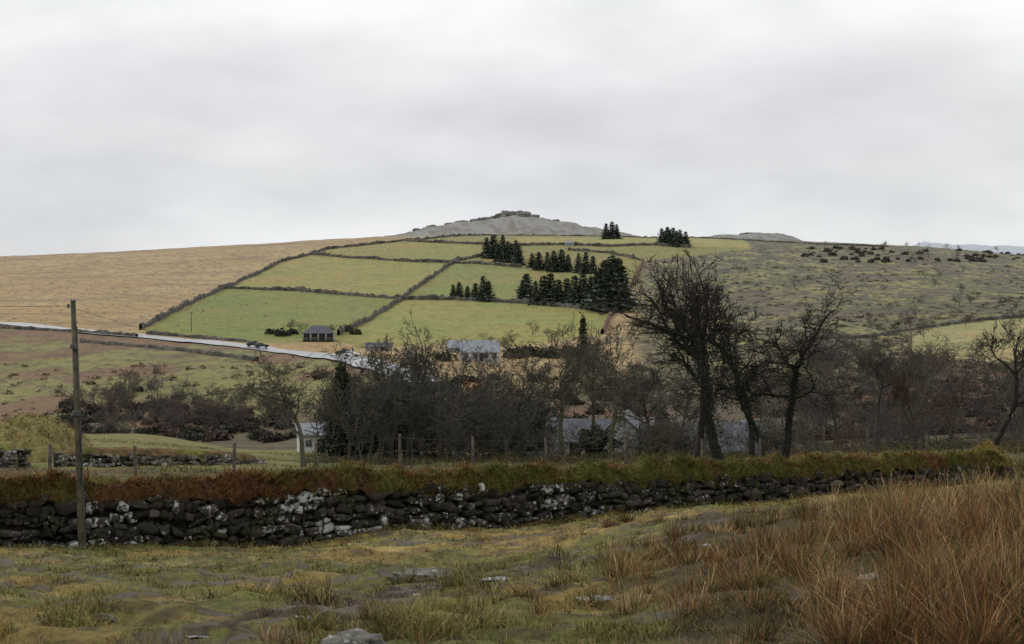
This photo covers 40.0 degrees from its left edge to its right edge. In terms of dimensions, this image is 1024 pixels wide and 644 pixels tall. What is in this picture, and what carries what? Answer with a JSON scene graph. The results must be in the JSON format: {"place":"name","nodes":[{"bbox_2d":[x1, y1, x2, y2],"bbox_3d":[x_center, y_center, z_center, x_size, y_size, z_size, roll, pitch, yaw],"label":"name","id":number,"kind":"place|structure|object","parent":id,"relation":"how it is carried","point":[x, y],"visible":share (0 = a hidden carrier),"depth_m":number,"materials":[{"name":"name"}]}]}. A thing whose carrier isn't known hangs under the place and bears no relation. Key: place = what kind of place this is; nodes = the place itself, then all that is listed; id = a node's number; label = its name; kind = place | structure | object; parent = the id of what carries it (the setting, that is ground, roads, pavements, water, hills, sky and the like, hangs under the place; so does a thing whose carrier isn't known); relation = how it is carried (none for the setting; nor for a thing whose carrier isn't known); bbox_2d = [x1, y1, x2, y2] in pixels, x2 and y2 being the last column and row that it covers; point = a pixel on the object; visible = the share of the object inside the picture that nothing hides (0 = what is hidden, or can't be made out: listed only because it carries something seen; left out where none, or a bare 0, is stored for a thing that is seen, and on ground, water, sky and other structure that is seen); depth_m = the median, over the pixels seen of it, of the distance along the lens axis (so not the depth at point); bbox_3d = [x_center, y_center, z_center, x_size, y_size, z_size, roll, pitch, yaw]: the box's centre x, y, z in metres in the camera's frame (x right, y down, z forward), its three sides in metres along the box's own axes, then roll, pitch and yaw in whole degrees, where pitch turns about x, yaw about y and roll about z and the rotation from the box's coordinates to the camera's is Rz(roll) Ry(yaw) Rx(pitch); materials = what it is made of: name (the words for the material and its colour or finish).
{"place":"outdoors","nodes":[
{"label":"outdoors","id":0,"kind":"place"},
{"bbox_2d":[0,322,438,381],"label":"road","id":1,"kind":"structure","parent":0,"point":[300,353],"depth_m":429.46,"materials":[{"name":"grey asphalt"}]},
{"bbox_2d":[0,215,1023,643],"bbox_3d":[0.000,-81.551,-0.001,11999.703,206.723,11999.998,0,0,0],"label":"ground","id":2,"kind":"structure","parent":0,"point":[172,277],"depth_m":434.28,"materials":[{"name":"green plant"}]},
{"bbox_2d":[0,446,31,467],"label":"stones","id":3,"kind":"object","parent":2,"relation":"on","point":[6,458],"visible":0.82,"depth_m":59.92,"materials":[{"name":"grey stone"}]},
{"bbox_2d":[0,411,94,462],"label":"grassy bank","id":4,"kind":"structure","parent":2,"relation":"on","point":[40,449],"depth_m":68.98,"materials":[{"name":"green plant"}]},
{"bbox_2d":[0,325,137,336],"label":"field wall","id":5,"kind":"structure","parent":2,"relation":"on","point":[101,332],"depth_m":481.45,"materials":[{"name":"stone"}]},
{"bbox_2d":[0,300,190,549],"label":"utility pole","id":6,"kind":"object","parent":2,"relation":"on","point":[76,413],"visible":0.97,"depth_m":27.14,"materials":[{"name":"wood"}]},
{"bbox_2d":[54,452,204,466],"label":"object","id":7,"kind":"object","parent":2,"relation":"on","point":[57,455],"visible":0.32,"depth_m":62.34,"materials":[{"name":"grey stone"}]},
{"bbox_2d":[63,446,256,461],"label":"dry stone wall","id":8,"kind":"structure","parent":2,"relation":"on","point":[121,451],"depth_m":63.50,"materials":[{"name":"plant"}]},
{"bbox_2d":[53,451,267,466],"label":"stones","id":9,"kind":"object","parent":2,"relation":"on","point":[61,461],"visible":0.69,"depth_m":63.03,"materials":[{"name":"grey stone"}]},
{"bbox_2d":[80,337,258,360],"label":"field wall","id":10,"kind":"structure","parent":2,"relation":"on","point":[216,353],"depth_m":415.71,"materials":[{"name":"stone"}]},
{"bbox_2d":[146,331,256,342],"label":"field wall","id":11,"kind":"structure","parent":2,"relation":"on","point":[207,337],"depth_m":465.59,"materials":[{"name":"stone"}]},
{"bbox_2d":[216,348,329,466],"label":"bare tree","id":12,"kind":"object","parent":2,"relation":"on","point":[293,416],"visible":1,"depth_m":66.35,"materials":[{"name":"brown plant"}]},
{"bbox_2d":[294,423,327,451],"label":"white outbuilding","id":13,"kind":"structure","parent":2,"relation":"on","point":[307,438],"depth_m":138.59,"materials":[{"name":"white paint"}]},
{"bbox_2d":[139,233,483,329],"bbox_3d":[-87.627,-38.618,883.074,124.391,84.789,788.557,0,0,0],"label":"field wall","id":14,"kind":"structure","parent":2,"relation":"on","point":[163,315],"depth_m":811.76,"materials":[{"name":"stone"}]},
{"bbox_2d":[226,284,399,298],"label":"field wall","id":15,"kind":"structure","parent":2,"relation":"on","point":[303,289],"depth_m":702.48,"materials":[{"name":"stone"}]},
{"bbox_2d":[302,325,333,341],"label":"open fronted barn","id":16,"kind":"structure","parent":2,"relation":"on","point":[318,333],"depth_m":456.53,"materials":[{"name":"stone"}]},
{"bbox_2d":[310,352,368,458],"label":"evergreen tree","id":17,"kind":"object","parent":2,"relation":"on","point":[343,381],"visible":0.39,"depth_m":99.68,"materials":[{"name":"green plant"}]},
{"bbox_2d":[323,398,383,459],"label":"holly tree","id":18,"kind":"object","parent":2,"relation":"on","point":[339,442],"visible":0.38,"depth_m":97.31,"materials":[{"name":"green plant"}]},
{"bbox_2d":[321,628,386,643],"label":"boulder","id":19,"kind":"object","parent":2,"relation":"on","point":[351,636],"visible":1,"depth_m":7.33,"materials":[{"name":"stone"}]},
{"bbox_2d":[326,338,426,456],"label":"bare tree","id":20,"kind":"object","parent":2,"relation":"on","point":[376,374],"visible":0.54,"depth_m":105.09,"materials":[{"name":"brown plant"}]},
{"bbox_2d":[365,342,392,350],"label":"farm outbuilding","id":21,"kind":"structure","parent":2,"relation":"on","point":[370,346],"depth_m":415.47,"materials":[{"name":"stone"}]},
{"bbox_2d":[347,369,420,458],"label":"bare tree","id":22,"kind":"object","parent":2,"relation":"on","point":[365,400],"visible":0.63,"depth_m":94.96,"materials":[{"name":"brown plant"}]},
{"bbox_2d":[337,252,482,334],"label":"field wall","id":23,"kind":"structure","parent":2,"relation":"on","point":[365,319],"depth_m":661.31,"materials":[{"name":"stone"}]},
{"bbox_2d":[365,370,461,460],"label":"bare tree","id":24,"kind":"object","parent":2,"relation":"on","point":[402,384],"visible":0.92,"depth_m":90.95,"materials":[{"name":"brown plant"}]},
{"bbox_2d":[386,567,444,582],"bbox_3d":[-0.942,2.580,14.114,0.647,0.198,0.465,0,0,0],"label":"boulder","id":25,"kind":"object","parent":2,"relation":"on","point":[421,572],"visible":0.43,"depth_m":13.99,"materials":[{"name":"stone"}]},
{"bbox_2d":[312,252,521,267],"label":"field wall","id":26,"kind":"structure","parent":2,"relation":"on","point":[456,261],"depth_m":850.19,"materials":[{"name":"stone"}]},
{"bbox_2d":[382,401,463,458],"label":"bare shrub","id":27,"kind":"object","parent":2,"relation":"on","point":[399,431],"visible":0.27,"depth_m":97.95,"materials":[{"name":"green plant"}]},
{"bbox_2d":[369,309,500,456],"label":"bare tree","id":28,"kind":"object","parent":2,"relation":"on","point":[421,361],"visible":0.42,"depth_m":111.47,"materials":[{"name":"brown plant"}]},
{"bbox_2d":[406,238,483,244],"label":"field wall","id":29,"kind":"structure","parent":2,"relation":"on","point":[443,241],"depth_m":960.67,"materials":[{"name":"stone"}]},
{"bbox_2d":[394,344,499,454],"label":"bare tree","id":30,"kind":"object","parent":2,"relation":"on","point":[464,358],"visible":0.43,"depth_m":118.34,"materials":[{"name":"brown plant"}]},
{"bbox_2d":[422,374,509,459],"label":"bare tree","id":31,"kind":"object","parent":2,"relation":"on","point":[450,388],"visible":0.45,"depth_m":97.81,"materials":[{"name":"brown plant"}]},
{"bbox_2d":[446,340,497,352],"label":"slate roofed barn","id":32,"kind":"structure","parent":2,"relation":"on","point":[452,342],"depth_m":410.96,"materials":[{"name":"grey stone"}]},
{"bbox_2d":[431,368,522,456],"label":"bare tree","id":33,"kind":"object","parent":2,"relation":"on","point":[498,380],"visible":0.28,"depth_m":103.47,"materials":[{"name":"brown plant"}]},
{"bbox_2d":[456,370,499,402],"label":"beech tree","id":34,"kind":"object","parent":2,"relation":"on","point":[466,385],"visible":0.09,"depth_m":149.81,"materials":[{"name":"brown plant"}]},
{"bbox_2d":[459,338,499,361],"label":"white farmhouse","id":35,"kind":"object","parent":2,"relation":"on","point":[487,346],"visible":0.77,"depth_m":370.69,"materials":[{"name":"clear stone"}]},
{"bbox_2d":[474,276,490,301],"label":"conifer tree","id":36,"kind":"object","parent":2,"relation":"on","point":[482,293],"visible":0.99,"depth_m":651.00,"materials":[{"name":"green plant"}]},
{"bbox_2d":[481,234,502,258],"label":"conifer tree","id":37,"kind":"object","parent":2,"relation":"on","point":[491,242],"visible":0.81,"depth_m":867.77,"materials":[{"name":"green plant"}]},
{"bbox_2d":[0,466,993,546],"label":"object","id":38,"kind":"object","parent":2,"relation":"on","point":[181,527],"visible":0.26,"depth_m":30.23,"materials":[{"name":"grey stone"}]},
{"bbox_2d":[0,451,996,507],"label":"dry stone wall","id":39,"kind":"structure","parent":2,"relation":"on","point":[581,474],"depth_m":33.00,"materials":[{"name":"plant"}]},
{"bbox_2d":[0,466,1002,544],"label":"wall face plants","id":40,"kind":"object","parent":39,"relation":"attached to","point":[456,500],"depth_m":33.71,"materials":[{"name":"green plant"}]},
{"bbox_2d":[0,448,1011,507],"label":"wall top vegetation","id":41,"kind":"object","parent":39,"relation":"attached to","point":[993,457],"depth_m":32.96,"materials":[{"name":"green plant"}]},
{"bbox_2d":[403,294,608,311],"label":"field wall","id":42,"kind":"structure","parent":2,"relation":"on","point":[524,300],"depth_m":650.62,"materials":[{"name":"stone"}]},
{"bbox_2d":[0,464,1015,547],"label":"stones","id":43,"kind":"object","parent":2,"relation":"on","point":[104,530],"visible":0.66,"depth_m":31.58,"materials":[{"name":"grey stone"}]},
{"bbox_2d":[502,243,516,262],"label":"conifer tree","id":44,"kind":"object","parent":2,"relation":"on","point":[510,252],"visible":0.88,"depth_m":842.72,"materials":[{"name":"green plant"}]},
{"bbox_2d":[0,426,1023,476],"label":"post and wire fence","id":45,"kind":"object","parent":2,"relation":"on","point":[135,449],"visible":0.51,"depth_m":41.41,"materials":[{"name":"brown wood"}]},
{"bbox_2d":[1,247,1023,416],"bbox_3d":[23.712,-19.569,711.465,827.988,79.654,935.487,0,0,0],"label":"gorse scrub","id":46,"kind":"object","parent":2,"relation":"on","point":[660,351],"visible":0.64,"depth_m":462.55,"materials":[{"name":"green plant"}]},
{"bbox_2d":[3,436,1023,479],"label":"paddock grass","id":47,"kind":"structure","parent":2,"relation":"on","point":[621,459],"depth_m":73.53,"materials":[{"name":"green plant"}]},
{"bbox_2d":[13,477,1020,548],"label":"wall foot grass","id":48,"kind":"structure","parent":2,"relation":"on","point":[202,544],"depth_m":32.08,"materials":[{"name":"green plant"}]},
{"bbox_2d":[510,245,526,265],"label":"conifer tree","id":49,"kind":"object","parent":2,"relation":"on","point":[518,257],"visible":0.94,"depth_m":828.28,"materials":[{"name":"green plant"}]},
{"bbox_2d":[16,446,1023,643],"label":"rushes","id":50,"kind":"object","parent":2,"relation":"on","point":[991,590],"visible":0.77,"depth_m":9.31,"materials":[{"name":"brown plant"}]},
{"bbox_2d":[474,347,565,455],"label":"bare tree","id":51,"kind":"object","parent":2,"relation":"on","point":[529,373],"visible":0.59,"depth_m":107.03,"materials":[{"name":"brown plant"}]},
{"bbox_2d":[512,274,535,300],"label":"conifer tree","id":52,"kind":"object","parent":2,"relation":"on","point":[525,283],"visible":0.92,"depth_m":644.95,"materials":[{"name":"green plant"}]},
{"bbox_2d":[495,413,557,456],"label":"holly tree","id":53,"kind":"object","parent":2,"relation":"on","point":[541,421],"visible":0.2,"depth_m":106.38,"materials":[{"name":"green plant"}]},
{"bbox_2d":[55,241,1023,433],"bbox_3d":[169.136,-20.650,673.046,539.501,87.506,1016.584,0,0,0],"label":"valley scrub trees","id":54,"kind":"object","parent":2,"relation":"on","point":[120,392],"visible":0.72,"depth_m":272.88,"materials":[{"name":"brown plant"}]},
{"bbox_2d":[532,252,546,270],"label":"conifer tree","id":55,"kind":"object","parent":2,"relation":"on","point":[538,265],"visible":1,"depth_m":804.17,"materials":[{"name":"green plant"}]},
{"bbox_2d":[56,325,1023,446],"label":"valley undergrowth","id":56,"kind":"object","parent":2,"relation":"on","point":[222,431],"visible":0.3,"depth_m":265.79,"materials":[{"name":"brown plant"}]},
{"bbox_2d":[528,275,551,304],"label":"conifer tree","id":57,"kind":"object","parent":2,"relation":"on","point":[542,296],"visible":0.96,"depth_m":635.11,"materials":[{"name":"green plant"}]},
{"bbox_2d":[526,425,566,456],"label":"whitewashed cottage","id":58,"kind":"structure","parent":2,"relation":"on","point":[543,452],"depth_m":108.26,"materials":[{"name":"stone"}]},
{"bbox_2d":[545,250,562,271],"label":"conifer tree","id":59,"kind":"object","parent":2,"relation":"on","point":[554,265],"visible":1,"depth_m":796.75,"materials":[{"name":"green plant"}]},
{"bbox_2d":[548,279,566,304],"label":"conifer tree","id":60,"kind":"object","parent":2,"relation":"on","point":[557,296],"visible":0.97,"depth_m":629.87,"materials":[{"name":"green plant"}]},
{"bbox_2d":[551,249,571,271],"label":"conifer tree","id":61,"kind":"object","parent":2,"relation":"on","point":[560,256],"visible":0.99,"depth_m":796.83,"materials":[{"name":"green plant"}]},
{"bbox_2d":[496,313,633,455],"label":"bare tree","id":62,"kind":"object","parent":2,"relation":"on","point":[562,393],"visible":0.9,"depth_m":99.86,"materials":[{"name":"brown plant"}]},
{"bbox_2d":[563,275,584,304],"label":"conifer tree","id":63,"kind":"object","parent":2,"relation":"on","point":[572,297],"visible":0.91,"depth_m":622.42,"materials":[{"name":"green plant"}]},
{"bbox_2d":[397,210,758,234],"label":"granite tor","id":64,"kind":"structure","parent":2,"relation":"on","point":[519,213],"depth_m":1532.66,"materials":[{"name":"grey stone"}]},
{"bbox_2d":[545,412,611,454],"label":"slate roofed cottage","id":65,"kind":"structure","parent":2,"relation":"on","point":[582,423],"depth_m":115.03,"materials":[{"name":"grey stone"}]},
{"bbox_2d":[572,273,587,304],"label":"conifer tree","id":66,"kind":"object","parent":2,"relation":"on","point":[582,282],"visible":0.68,"depth_m":622.21,"materials":[{"name":"green plant"}]},
{"bbox_2d":[577,252,593,274],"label":"conifer tree","id":67,"kind":"object","parent":2,"relation":"on","point":[584,268],"visible":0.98,"depth_m":778.65,"materials":[{"name":"green plant"}]},
{"bbox_2d":[578,275,596,309],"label":"conifer tree","id":68,"kind":"object","parent":2,"relation":"on","point":[587,291],"visible":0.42,"depth_m":612.12,"materials":[{"name":"green plant"}]},
{"bbox_2d":[576,312,599,372],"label":"evergreen tree","id":69,"kind":"object","parent":2,"relation":"on","point":[583,332],"visible":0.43,"depth_m":329.68,"materials":[{"name":"green plant"}]},
{"bbox_2d":[546,335,634,453],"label":"bare tree","id":70,"kind":"object","parent":2,"relation":"on","point":[592,370],"visible":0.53,"depth_m":102.93,"materials":[{"name":"brown plant"}]},
{"bbox_2d":[570,422,623,458],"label":"holly tree","id":71,"kind":"object","parent":2,"relation":"on","point":[602,439],"visible":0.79,"depth_m":97.84,"materials":[{"name":"green plant"}]},
{"bbox_2d":[584,268,619,310],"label":"conifer tree","id":72,"kind":"object","parent":2,"relation":"on","point":[598,276],"visible":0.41,"depth_m":603.82,"materials":[{"name":"green plant"}]},
{"bbox_2d":[518,242,690,247],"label":"field wall","id":73,"kind":"structure","parent":2,"relation":"on","point":[599,244],"depth_m":930.03,"materials":[{"name":"stone"}]},
{"bbox_2d":[568,247,641,260],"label":"field wall","id":74,"kind":"structure","parent":2,"relation":"on","point":[632,256],"depth_m":887.06,"materials":[{"name":"stone"}]},
{"bbox_2d":[592,263,635,311],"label":"conifer tree","id":75,"kind":"object","parent":2,"relation":"on","point":[611,293],"visible":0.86,"depth_m":596.48,"materials":[{"name":"green plant"}]},
{"bbox_2d":[600,255,631,309],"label":"conifer tree","id":76,"kind":"object","parent":2,"relation":"on","point":[612,262],"visible":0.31,"depth_m":605.90,"materials":[{"name":"green plant"}]},
{"bbox_2d":[568,350,667,456],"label":"bare tree","id":77,"kind":"object","parent":2,"relation":"on","point":[616,401],"visible":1,"depth_m":91.58,"materials":[{"name":"brown plant"}]},
{"bbox_2d":[604,408,639,454],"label":"whitewashed cottage","id":78,"kind":"structure","parent":2,"relation":"on","point":[626,423],"depth_m":108.80,"materials":[{"name":"stone"}]},
{"bbox_2d":[600,258,643,333],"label":"field wall","id":79,"kind":"structure","parent":2,"relation":"on","point":[606,322],"depth_m":568.95,"materials":[{"name":"stone"}]},
{"bbox_2d":[613,257,637,309],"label":"conifer tree","id":80,"kind":"object","parent":2,"relation":"on","point":[622,272],"visible":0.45,"depth_m":604.55,"materials":[{"name":"green plant"}]},
{"bbox_2d":[632,431,667,453],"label":"shrub","id":81,"kind":"object","parent":2,"relation":"on","point":[657,448],"visible":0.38,"depth_m":99.59,"materials":[{"name":"green plant"}]},
{"bbox_2d":[605,358,695,429],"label":"bare tree","id":82,"kind":"object","parent":2,"relation":"on","point":[653,385],"visible":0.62,"depth_m":105.29,"materials":[{"name":"brown plant"}]},
{"bbox_2d":[297,377,1023,462],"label":"thicket","id":83,"kind":"object","parent":2,"relation":"on","point":[887,420],"visible":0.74,"depth_m":92.63,"materials":[{"name":"brown plant"}]},
{"bbox_2d":[593,254,741,461],"bbox_3d":[5.795,1.672,52.570,5.567,8.485,5.174,0,0,0],"label":"ivy covered tree","id":84,"kind":"object","parent":2,"relation":"on","point":[714,446],"visible":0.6,"depth_m":51.93,"materials":[{"name":"brown plant"}]},
{"bbox_2d":[311,432,1023,465],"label":"bramble patches","id":85,"kind":"object","parent":2,"relation":"on","point":[923,444],"visible":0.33,"depth_m":83.84,"materials":[{"name":"brown plant"}]},
{"bbox_2d":[646,383,718,448],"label":"bare tree","id":86,"kind":"object","parent":2,"relation":"on","point":[680,402],"visible":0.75,"depth_m":100.11,"materials":[{"name":"brown plant"}]},
{"bbox_2d":[484,234,888,246],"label":"field wall","id":87,"kind":"structure","parent":2,"relation":"on","point":[847,244],"depth_m":1117.06,"materials":[{"name":"stone"}]},
{"bbox_2d":[646,250,754,457],"bbox_3d":[6.544,1.599,50.507,3.420,8.560,4.916,0,0,-31],"label":"ivy covered tree","id":88,"kind":"object","parent":2,"relation":"on","point":[699,331],"visible":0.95,"depth_m":50.17,"materials":[{"name":"brown plant"}]},
{"bbox_2d":[638,413,772,454],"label":"slate roofed barn","id":89,"kind":"structure","parent":2,"relation":"on","point":[736,426],"depth_m":107.22,"materials":[{"name":"grey stone"}]},
{"bbox_2d":[666,325,793,457],"bbox_3d":[7.530,2.923,48.584,4.250,5.710,4.354,0,0,0],"label":"ivy covered tree","id":90,"kind":"object","parent":2,"relation":"on","point":[741,399],"visible":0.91,"depth_m":48.58,"materials":[{"name":"brown plant"}]},
{"bbox_2d":[675,254,785,459],"bbox_3d":[8.379,1.636,53.786,3.650,8.546,3.368,0,0,43],"label":"ivy covered tree","id":91,"kind":"object","parent":2,"relation":"on","point":[734,372],"visible":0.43,"depth_m":53.56,"materials":[{"name":"brown plant"}]},
{"bbox_2d":[711,271,883,458],"bbox_3d":[9.802,2.072,50.114,5.832,7.588,8.922,0,0,0],"label":"ivy covered tree","id":92,"kind":"object","parent":2,"relation":"on","point":[793,386],"visible":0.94,"depth_m":48.78,"materials":[{"name":"brown plant"}]},
{"bbox_2d":[796,378,865,447],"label":"bare tree","id":93,"kind":"object","parent":2,"relation":"on","point":[830,399],"visible":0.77,"depth_m":103.75,"materials":[{"name":"brown plant"}]},
{"bbox_2d":[835,343,931,450],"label":"bare tree","id":94,"kind":"object","parent":2,"relation":"on","point":[875,370],"visible":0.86,"depth_m":89.97,"materials":[{"name":"brown plant"}]},
{"bbox_2d":[791,451,1022,465],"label":"grassy bank","id":95,"kind":"structure","parent":2,"relation":"on","point":[815,452],"depth_m":51.93,"materials":[{"name":"green plant"}]},
{"bbox_2d":[756,446,965,459],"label":"bank grass","id":96,"kind":"structure","parent":95,"relation":"on","point":[864,452],"depth_m":52.12,"materials":[{"name":"green plant"}]},
{"bbox_2d":[800,245,1023,262],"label":"hilltop bushes","id":97,"kind":"object","parent":2,"relation":"on","point":[973,258],"visible":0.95,"depth_m":900.39,"materials":[{"name":"green plant"}]},
{"bbox_2d":[878,366,959,446],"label":"bare tree","id":98,"kind":"object","parent":2,"relation":"on","point":[895,396],"visible":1,"depth_m":87.91,"materials":[{"name":"brown plant"}]},
{"bbox_2d":[818,313,1023,338],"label":"field wall","id":99,"kind":"structure","parent":2,"relation":"on","point":[888,332],"depth_m":444.45,"materials":[{"name":"stone"}]},
{"bbox_2d":[933,375,1000,443],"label":"bare tree","id":100,"kind":"object","parent":2,"relation":"on","point":[959,398],"visible":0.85,"depth_m":100.05,"materials":[{"name":"brown plant"}]},
{"bbox_2d":[968,440,1017,475],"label":"bank grass","id":101,"kind":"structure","parent":2,"relation":"on","point":[984,446],"depth_m":45.31,"materials":[{"name":"green plant"}]},
{"bbox_2d":[975,318,1023,447],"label":"bare tree","id":102,"kind":"object","parent":2,"relation":"on","point":[1006,422],"visible":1,"depth_m":59.13,"materials":[{"name":"brown plant"}]},
{"bbox_2d":[0,0,1023,255],"label":"sky","id":103,"kind":"structure","parent":0,"point":[126,125],"materials":[{"name":"white"}]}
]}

